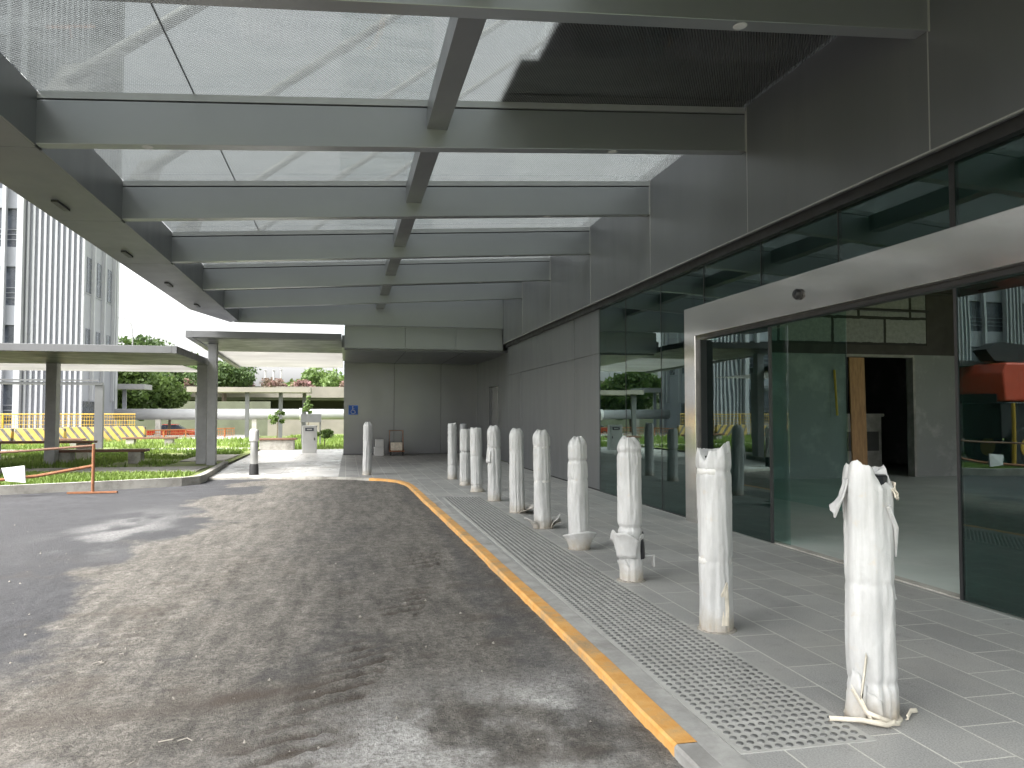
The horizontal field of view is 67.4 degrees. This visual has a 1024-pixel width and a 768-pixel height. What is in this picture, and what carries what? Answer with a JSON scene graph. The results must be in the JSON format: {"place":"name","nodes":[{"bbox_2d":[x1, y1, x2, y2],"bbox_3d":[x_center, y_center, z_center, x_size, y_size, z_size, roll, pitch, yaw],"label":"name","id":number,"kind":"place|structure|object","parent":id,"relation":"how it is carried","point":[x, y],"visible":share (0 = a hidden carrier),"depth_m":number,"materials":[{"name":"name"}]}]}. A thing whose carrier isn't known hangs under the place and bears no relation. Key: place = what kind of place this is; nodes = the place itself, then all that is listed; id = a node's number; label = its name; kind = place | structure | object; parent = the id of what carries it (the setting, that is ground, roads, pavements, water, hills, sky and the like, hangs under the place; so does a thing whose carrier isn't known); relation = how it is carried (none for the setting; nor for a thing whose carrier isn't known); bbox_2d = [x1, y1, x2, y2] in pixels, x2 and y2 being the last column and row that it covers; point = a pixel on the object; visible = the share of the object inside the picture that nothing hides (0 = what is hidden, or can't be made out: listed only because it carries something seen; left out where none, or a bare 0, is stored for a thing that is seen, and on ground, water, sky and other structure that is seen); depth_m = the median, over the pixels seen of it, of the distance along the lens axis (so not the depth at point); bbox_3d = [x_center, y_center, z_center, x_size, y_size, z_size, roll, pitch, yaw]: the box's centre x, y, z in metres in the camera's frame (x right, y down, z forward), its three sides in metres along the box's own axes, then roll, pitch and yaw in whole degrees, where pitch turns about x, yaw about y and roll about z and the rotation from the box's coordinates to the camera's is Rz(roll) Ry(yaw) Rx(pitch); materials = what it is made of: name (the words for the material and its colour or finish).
{"place":"outdoors","nodes":[
{"label":"outdoors","id":0,"kind":"place"},
{"bbox_2d":[0,466,208,472],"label":"footpath","id":1,"kind":"structure","parent":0,"point":[173,469],"depth_m":18.40,"materials":[{"name":"concrete"}]},
{"bbox_2d":[1,443,249,450],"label":"garden path","id":2,"kind":"structure","parent":0,"point":[159,449],"depth_m":29.80,"materials":[{"name":"concrete"}]},
{"bbox_2d":[0,428,13,444],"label":"striped barrier","id":3,"kind":"object","parent":2,"relation":"on","point":[6,434],"visible":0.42,"depth_m":33.13,"materials":[{"name":"yellow paint"}]},
{"bbox_2d":[13,428,66,444],"bbox_3d":[-20.535,2.333,33.456,1.960,0.800,0.640,0,-2,-12],"label":"striped barrier","id":4,"kind":"object","parent":2,"relation":"on","point":[28,434],"visible":0.47,"depth_m":33.24,"materials":[{"name":"yellow paint"}]},
{"bbox_2d":[0,379,104,448],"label":"pergola","id":5,"kind":"object","parent":2,"relation":"on","point":[99,413],"visible":0.79,"depth_m":29.05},
{"bbox_2d":[117,371,170,425],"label":"broad tree","id":6,"kind":"object","parent":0,"point":[142,399],"visible":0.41,"depth_m":67.38,"materials":[{"name":"green plant"}]},
{"bbox_2d":[0,434,343,484],"bbox_3d":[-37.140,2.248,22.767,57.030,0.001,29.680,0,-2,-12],"label":"lawn","id":7,"kind":"structure","parent":0,"point":[178,463],"depth_m":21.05,"materials":[{"name":"green plant"}]},
{"bbox_2d":[0,440,97,459],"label":"garden bench","id":8,"kind":"object","parent":7,"relation":"on","point":[85,455],"visible":0.74,"depth_m":22.73,"materials":[{"name":"wood"}]},
{"bbox_2d":[43,438,85,448],"bbox_3d":[-17.744,2.364,30.474,1.400,0.400,0.480,0,-2,-12],"label":"garden bench","id":9,"kind":"object","parent":7,"relation":"on","point":[70,439],"visible":0.32,"depth_m":30.36,"materials":[{"name":"concrete"}]},
{"bbox_2d":[0,414,135,428],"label":"yellow fence","id":10,"kind":"object","parent":7,"relation":"on","point":[76,424],"visible":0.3,"depth_m":39.57,"materials":[{"name":"metal"}]},
{"bbox_2d":[59,427,93,440],"bbox_3d":[-21.302,2.493,37.481,1.960,0.800,0.640,0,-2,-12],"label":"striped barrier","id":11,"kind":"object","parent":7,"relation":"on","point":[81,432],"visible":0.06,"depth_m":37.38,"materials":[{"name":"yellow paint"}]},
{"bbox_2d":[0,343,207,464],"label":"covered walkway","id":12,"kind":"structure","parent":7,"relation":"on","point":[53,361],"depth_m":20.15,"materials":[{"name":"grey paint"}]},
{"bbox_2d":[59,449,149,463],"bbox_3d":[-11.220,1.987,20.994,2.350,0.400,0.480,0,-2,-12],"label":"garden bench","id":13,"kind":"object","parent":7,"relation":"on","point":[135,456],"visible":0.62,"depth_m":20.91,"materials":[{"name":"wood"}]},
{"bbox_2d":[103,426,146,441],"bbox_3d":[-19.516,2.541,38.684,1.960,0.800,0.640,0,-2,-12],"label":"striped barrier","id":14,"kind":"object","parent":7,"relation":"on","point":[117,433],"visible":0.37,"depth_m":38.53,"materials":[{"name":"yellow paint"}]},
{"bbox_2d":[122,437,177,445],"bbox_3d":[-15.232,2.439,32.345,2.100,0.400,0.480,0,-2,-12],"label":"garden bench","id":15,"kind":"object","parent":7,"relation":"on","point":[131,440],"visible":0.84,"depth_m":32.14,"materials":[{"name":"concrete"}]},
{"bbox_2d":[155,376,191,434],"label":"broad tree","id":16,"kind":"object","parent":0,"point":[177,394],"visible":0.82,"depth_m":70.31,"materials":[{"name":"green plant"}]},
{"bbox_2d":[146,435,244,438],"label":"forecourt","id":17,"kind":"structure","parent":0,"point":[219,436],"depth_m":50.84,"materials":[{"name":"concrete"}]},
{"bbox_2d":[0,51,120,432],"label":"finned tower","id":18,"kind":"structure","parent":17,"relation":"on","point":[59,283],"depth_m":45.60,"materials":[{"name":"white concrete"}]},
{"bbox_2d":[85,328,89,344],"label":"window","id":19,"kind":"structure","parent":18,"relation":"in","point":[87,340],"depth_m":46.58,"materials":[{"name":"grey glass"}]},
{"bbox_2d":[87,257,91,293],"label":"window","id":20,"kind":"structure","parent":18,"relation":"in","point":[89,261],"depth_m":46.82,"materials":[{"name":"grey glass"}]},
{"bbox_2d":[96,332,99,344],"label":"window","id":21,"kind":"structure","parent":18,"relation":"in","point":[97,333],"depth_m":48.46,"materials":[{"name":"grey glass"}]},
{"bbox_2d":[97,263,101,298],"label":"window","id":22,"kind":"structure","parent":18,"relation":"in","point":[99,267],"depth_m":48.72,"materials":[{"name":"grey glass"}]},
{"bbox_2d":[106,335,110,344],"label":"window","id":23,"kind":"structure","parent":18,"relation":"in","point":[108,337],"depth_m":50.69,"materials":[{"name":"grey glass"}]},
{"bbox_2d":[107,269,111,302],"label":"window","id":24,"kind":"structure","parent":18,"relation":"in","point":[109,272],"depth_m":50.81,"materials":[{"name":"grey glass"}]},
{"bbox_2d":[117,384,151,425],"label":"shelter","id":25,"kind":"object","parent":17,"relation":"on","point":[124,388],"visible":0.33,"depth_m":53.37,"materials":[{"name":"grey paint"}]},
{"bbox_2d":[146,424,194,434],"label":"parked car","id":26,"kind":"object","parent":17,"relation":"on","point":[173,426],"visible":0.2,"depth_m":73.00,"materials":[{"name":"red paint"}]},
{"bbox_2d":[146,428,234,436],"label":"orange fence","id":27,"kind":"object","parent":17,"relation":"on","point":[185,432],"visible":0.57,"depth_m":43.70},
{"bbox_2d":[180,454,239,461],"bbox_3d":[-9.215,2.297,23.616,1.180,0.088,3.400,0,-2,-12],"label":"paved corner","id":28,"kind":"object","parent":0,"point":[222,457],"visible":0.36,"depth_m":23.41,"materials":[{"name":"concrete"}]},
{"bbox_2d":[118,263,337,385],"label":"sky","id":29,"kind":"structure","parent":0,"point":[150,311],"materials":[{"name":"white"}]},
{"bbox_2d":[210,449,342,476],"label":"plaza","id":30,"kind":"structure","parent":0,"point":[299,463],"depth_m":21.49,"materials":[{"name":"grey concrete"}]},
{"bbox_2d":[249,429,258,474],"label":"plain bollard","id":31,"kind":"object","parent":30,"relation":"on","point":[253,440],"visible":1,"depth_m":17.76,"materials":[{"name":"white"}]},
{"bbox_2d":[259,438,297,449],"bbox_3d":[-9.278,2.375,30.357,1.500,0.470,0.700,0,-2,-12],"label":"stone bench","id":32,"kind":"object","parent":30,"relation":"on","point":[276,443],"visible":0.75,"depth_m":30.06,"materials":[{"name":"stone"}]},
{"bbox_2d":[302,425,316,452],"bbox_3d":[-7.407,2.019,28.098,0.520,1.000,0.330,0,-2,-12],"label":"parking kiosk","id":33,"kind":"object","parent":30,"relation":"on","point":[309,438],"visible":0.99,"depth_m":27.97,"materials":[{"name":"white paint"}]},
{"bbox_2d":[9,517,591,764],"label":"gravel","id":34,"kind":"structure","parent":0,"point":[269,679],"depth_m":4.17,"materials":[{"name":"grey gravel"}]},
{"bbox_2d":[294,434,343,449],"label":"lawn","id":35,"kind":"structure","parent":0,"point":[329,442],"depth_m":32.17,"materials":[{"name":"green plant"}]},
{"bbox_2d":[114,408,343,436],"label":"white pipe","id":36,"kind":"object","parent":35,"relation":"on","point":[159,415],"visible":0.3,"depth_m":50.80,"materials":[{"name":"metal"}]},
{"bbox_2d":[187,387,311,437],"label":"shelter","id":37,"kind":"object","parent":35,"relation":"on","point":[247,391],"visible":0.57,"depth_m":41.23,"materials":[{"name":"beige concrete"}]},
{"bbox_2d":[268,410,284,437],"bbox_3d":[-11.163,2.064,36.409,0.847,1.674,0.698,0,-2,-12],"label":"sapling","id":38,"kind":"object","parent":35,"relation":"on","point":[274,418],"visible":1,"depth_m":36.39,"materials":[{"name":"green plant"}]},
{"bbox_2d":[302,395,312,424],"bbox_3d":[-10.416,1.784,39.148,0.579,2.452,0.916,0,-2,-12],"label":"sapling","id":39,"kind":"object","parent":35,"relation":"on","point":[306,408],"visible":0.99,"depth_m":39.03,"materials":[{"name":"green plant"}]},
{"bbox_2d":[301,414,320,444],"bbox_3d":[-9.123,2.079,34.866,0.900,1.420,0.120,0,-2,-12],"label":"notice board","id":40,"kind":"object","parent":35,"relation":"on","point":[310,417],"visible":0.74,"depth_m":34.83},
{"bbox_2d":[317,429,333,445],"bbox_3d":[-7.927,2.313,32.521,0.628,0.869,0.920,2,-3,-45],"label":"sapling","id":41,"kind":"object","parent":35,"relation":"on","point":[326,433],"visible":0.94,"depth_m":32.41,"materials":[{"name":"green plant"}]},
{"bbox_2d":[0,450,683,767],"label":"driveway","id":42,"kind":"structure","parent":0,"point":[365,680],"depth_m":4.85,"materials":[{"name":"grey asphalt"}]},
{"bbox_2d":[0,444,117,493],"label":"barricade","id":43,"kind":"object","parent":42,"relation":"on","point":[92,466],"visible":1,"depth_m":13.97,"materials":[{"name":"orange metal"}]},
{"bbox_2d":[2,466,25,482],"bbox_3d":[-8.754,1.588,13.493,0.398,0.300,0.118,1,-2,-17],"label":"plastic board","id":44,"kind":"object","parent":43,"relation":"on","point":[15,474],"visible":1,"depth_m":13.49,"materials":[{"name":"white paint"}]},
{"bbox_2d":[384,478,754,767],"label":"concrete edging","id":45,"kind":"object","parent":42,"relation":"on","point":[721,751],"visible":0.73,"depth_m":4.23,"materials":[{"name":"grey concrete"}]},
{"bbox_2d":[259,436,507,462],"bbox_3d":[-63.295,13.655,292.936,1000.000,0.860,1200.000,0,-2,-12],"label":"ground","id":46,"kind":"structure","parent":0,"point":[288,436],"depth_m":54.70,"materials":[{"name":"plant"}]},
{"bbox_2d":[0,461,227,494],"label":"verge kerb","id":47,"kind":"structure","parent":46,"relation":"on","point":[202,477],"depth_m":14.83,"materials":[{"name":"concrete"}]},
{"bbox_2d":[119,317,132,344],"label":"street lamp","id":48,"kind":"object","parent":46,"relation":"on","point":[131,328],"visible":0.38,"depth_m":88.02,"materials":[{"name":"white metal"}]},
{"bbox_2d":[118,334,173,372],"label":"tree","id":49,"kind":"object","parent":46,"relation":"on","point":[140,339],"visible":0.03,"depth_m":160.32,"materials":[{"name":"green plant"}]},
{"bbox_2d":[152,372,184,383],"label":"dark tree","id":50,"kind":"object","parent":46,"relation":"on","point":[180,379],"visible":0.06,"depth_m":90.57,"materials":[{"name":"green plant"}]},
{"bbox_2d":[161,351,198,379],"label":"tree","id":51,"kind":"object","parent":46,"relation":"on","point":[182,374],"visible":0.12,"depth_m":155.01,"materials":[{"name":"green plant"}]},
{"bbox_2d":[117,401,270,435],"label":"boundary wall","id":52,"kind":"structure","parent":46,"relation":"on","point":[239,426],"depth_m":87.10,"materials":[{"name":"beige concrete"}]},
{"bbox_2d":[185,360,260,400],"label":"dark tree","id":53,"kind":"object","parent":46,"relation":"on","point":[229,375],"visible":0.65,"depth_m":88.95,"materials":[{"name":"green plant"}]},
{"bbox_2d":[184,386,343,401],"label":"flyover","id":54,"kind":"object","parent":46,"relation":"on","point":[335,394],"visible":0.1,"depth_m":94.81,"materials":[{"name":"beige concrete"}]},
{"bbox_2d":[181,378,195,385],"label":"flowering shrub","id":55,"kind":"object","parent":54,"relation":"on","point":[187,383],"visible":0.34,"depth_m":92.81,"materials":[{"name":"pink plant"}]},
{"bbox_2d":[259,377,287,386],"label":"flowering shrub","id":56,"kind":"object","parent":54,"relation":"on","point":[270,382],"visible":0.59,"depth_m":94.48,"materials":[{"name":"pink plant"}]},
{"bbox_2d":[290,379,315,386],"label":"flowering shrub","id":57,"kind":"object","parent":54,"relation":"on","point":[302,383],"visible":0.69,"depth_m":95.72,"materials":[{"name":"pink plant"}]},
{"bbox_2d":[208,476,368,480],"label":"concrete kerb","id":58,"kind":"structure","parent":46,"relation":"on","point":[293,478],"depth_m":17.11,"materials":[{"name":"grey concrete"}]},
{"bbox_2d":[267,419,343,435],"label":"cream wall","id":59,"kind":"structure","parent":46,"relation":"on","point":[293,427],"depth_m":84.82,"materials":[{"name":"beige paint"}]},
{"bbox_2d":[270,401,343,408],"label":"abutment wall","id":60,"kind":"structure","parent":46,"relation":"on","point":[316,405],"depth_m":104.62,"materials":[{"name":"black concrete"}]},
{"bbox_2d":[284,368,335,386],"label":"tree","id":61,"kind":"object","parent":46,"relation":"on","point":[313,376],"visible":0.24,"depth_m":115.96,"materials":[{"name":"green plant"}]},
{"bbox_2d":[319,368,343,386],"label":"tree","id":62,"kind":"object","parent":46,"relation":"on","point":[336,380],"visible":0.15,"depth_m":112.72,"materials":[{"name":"green plant"}]},
{"bbox_2d":[338,325,344,374],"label":"distant tower block","id":63,"kind":"structure","parent":46,"relation":"on","point":[341,329],"depth_m":117.50,"materials":[{"name":"white"}]},
{"bbox_2d":[369,478,696,756],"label":"painted kerb","id":64,"kind":"structure","parent":46,"relation":"on","point":[665,729],"depth_m":4.56,"materials":[{"name":"yellow paint"}]},
{"bbox_2d":[674,742,723,767],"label":"bare kerb","id":65,"kind":"structure","parent":46,"relation":"on","point":[693,755],"depth_m":3.15,"materials":[{"name":"concrete"}]},
{"bbox_2d":[230,449,1023,767],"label":"pavement","id":66,"kind":"structure","parent":0,"point":[960,673],"depth_m":4.96,"materials":[{"name":"grey tile"}]},
{"bbox_2d":[362,422,371,474],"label":"wrapped bollard","id":67,"kind":"object","parent":66,"relation":"on","point":[367,448],"visible":1,"depth_m":17.82,"materials":[{"name":"white plastic"}]},
{"bbox_2d":[374,447,383,455],"bbox_3d":[-4.548,2.295,26.212,0.320,0.300,0.300,0,-2,-12],"label":"white carton","id":68,"kind":"object","parent":66,"relation":"on","point":[378,451],"visible":0.92,"depth_m":26.07,"materials":[{"name":"cardboard"}]},
{"bbox_2d":[375,439,383,446],"bbox_3d":[-4.528,2.014,26.227,0.280,0.258,0.300,0,-2,-12],"label":"white carton","id":69,"kind":"object","parent":68,"relation":"on","point":[379,442],"visible":1,"depth_m":26.08,"materials":[{"name":"cardboard"}]},
{"bbox_2d":[389,430,404,455],"bbox_3d":[-3.947,2.015,26.285,0.500,0.857,0.568,0,-2,-12],"label":"hand trolley","id":70,"kind":"object","parent":66,"relation":"on","point":[402,451],"visible":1,"depth_m":26.42,"materials":[{"name":"black metal"}]},
{"bbox_2d":[391,442,401,450],"bbox_3d":[-3.945,2.129,26.225,0.380,0.268,0.340,0,-2,-12],"label":"cardboard box","id":71,"kind":"object","parent":70,"relation":"on","point":[395,446],"visible":0.98,"depth_m":26.06,"materials":[{"name":"cardboard"}]},
{"bbox_2d":[448,423,456,479],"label":"wrapped bollard","id":72,"kind":"object","parent":66,"relation":"on","point":[452,451],"visible":1,"depth_m":16.63,"materials":[{"name":"white plastic"}]},
{"bbox_2d":[458,423,466,466],"bbox_3d":[-1.316,1.647,20.741,0.300,1.160,0.300,0,-2,-12],"label":"metal post","id":73,"kind":"object","parent":66,"relation":"on","point":[463,426],"visible":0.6,"depth_m":20.68,"materials":[{"name":"grey metal"}]},
{"bbox_2d":[459,429,470,485],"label":"wrapped bollard","id":74,"kind":"object","parent":66,"relation":"on","point":[465,474],"visible":0.92,"depth_m":15.22,"materials":[{"name":"white plastic"}]},
{"bbox_2d":[470,427,484,491],"bbox_3d":[-0.634,1.372,13.984,0.272,1.173,0.258,0,-2,-12],"label":"wrapped bollard","id":75,"kind":"object","parent":66,"relation":"on","point":[476,464],"visible":1,"depth_m":13.90,"materials":[{"name":"white plastic"}]},
{"bbox_2d":[486,425,501,501],"bbox_3d":[-0.293,1.281,12.499,0.274,1.234,0.249,0,-2,-12],"label":"wrapped bollard","id":76,"kind":"object","parent":66,"relation":"on","point":[493,457],"visible":1,"depth_m":12.41,"materials":[{"name":"white plastic"}]},
{"bbox_2d":[509,428,533,513],"bbox_3d":[0.198,1.236,11.012,0.427,1.210,0.434,2,-3,-36],"label":"wrapped bollard","id":77,"kind":"object","parent":66,"relation":"on","point":[518,504],"visible":1,"depth_m":10.94,"materials":[{"name":"white plastic"}]},
{"bbox_2d":[524,429,561,529],"bbox_3d":[0.378,1.169,9.515,0.470,1.223,0.377,0,-2,-12],"label":"wrapped bollard","id":78,"kind":"object","parent":66,"relation":"on","point":[544,519],"visible":1,"depth_m":9.42,"materials":[{"name":"white plastic"}]},
{"bbox_2d":[563,436,596,550],"bbox_3d":[0.709,1.131,8.004,0.308,1.177,0.317,-2,-3,33],"label":"wrapped bollard","id":79,"kind":"object","parent":66,"relation":"on","point":[579,536],"visible":1,"depth_m":7.95,"materials":[{"name":"white plastic"}]},
{"bbox_2d":[610,436,654,582],"bbox_3d":[1.006,1.050,6.513,0.277,1.220,0.352,-2,-3,41],"label":"wrapped bollard","id":80,"kind":"object","parent":66,"relation":"on","point":[628,539],"visible":1,"depth_m":6.44,"materials":[{"name":"white plastic"}]},
{"bbox_2d":[443,497,876,754],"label":"tactile paving","id":81,"kind":"structure","parent":66,"relation":"on","point":[717,731],"depth_m":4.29,"materials":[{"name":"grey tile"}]},
{"bbox_2d":[343,0,1023,618],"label":"office building","id":82,"kind":"structure","parent":66,"relation":"on","point":[861,198],"depth_m":9.08,"materials":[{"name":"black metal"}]},
{"bbox_2d":[185,330,344,464],"bbox_3d":[-7.766,0.612,25.430,4.350,3.600,13.000,0,-2,-12],"label":"link canopy","id":83,"kind":"object","parent":82,"relation":"attached to","point":[235,349],"visible":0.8,"depth_m":20.55,"materials":[{"name":"grey paint"}]},
{"bbox_2d":[348,405,357,414],"bbox_3d":[-5.520,0.903,26.697,0.320,0.320,0.046,0,-2,-12],"label":"access sign","id":84,"kind":"object","parent":82,"relation":"attached to","point":[353,410],"visible":1,"depth_m":26.69,"materials":[{"name":"blue paint"}]},
{"bbox_2d":[0,0,929,328],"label":"entrance canopy","id":85,"kind":"object","parent":82,"relation":"attached to","point":[410,162],"visible":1,"depth_m":7.96,"materials":[{"name":"metal"}]},
{"bbox_2d":[491,386,497,425],"bbox_3d":[-0.504,1.219,24.584,0.080,2.280,1.470,0,-2,-12],"label":"side door","id":86,"kind":"structure","parent":82,"relation":"in","point":[494,390],"depth_m":24.68,"materials":[{"name":"grey metal"}]},
{"bbox_2d":[833,370,837,415],"bbox_3d":[7.078,0.188,16.790,0.047,1.005,0.156,0,-2,-1],"label":"yellow batten","id":87,"kind":"object","parent":82,"relation":"attached to","point":[835,390],"visible":1,"depth_m":16.77,"materials":[{"name":"paint"}]},
{"bbox_2d":[848,357,867,464],"bbox_3d":[7.611,0.737,16.883,0.370,2.650,0.105,0,-2,-12],"label":"plywood board","id":88,"kind":"object","parent":82,"relation":"on","point":[858,425],"visible":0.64,"depth_m":16.87,"materials":[{"name":"brown wood"}]},
{"bbox_2d":[695,441,736,634],"bbox_3d":[1.339,0.987,5.042,0.256,1.228,0.253,0,-2,-12],"label":"wrapped bollard","id":89,"kind":"object","parent":66,"relation":"on","point":[714,516],"visible":1,"depth_m":4.95,"materials":[{"name":"white plastic"}]},
{"bbox_2d":[828,460,917,727],"bbox_3d":[1.670,0.948,3.569,0.349,1.191,0.320,-1,-3,31],"label":"wrapped bollard","id":90,"kind":"object","parent":66,"relation":"on","point":[866,496],"visible":1,"depth_m":3.51,"materials":[{"name":"white plastic"}]},
{"bbox_2d":[847,414,883,466],"bbox_3d":[8.141,1.416,18.288,1.150,1.414,0.680,0,-2,-12],"label":"dusty crate","id":91,"kind":"object","parent":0,"point":[874,441],"visible":0.21,"depth_m":18.05,"materials":[{"name":"grey"}]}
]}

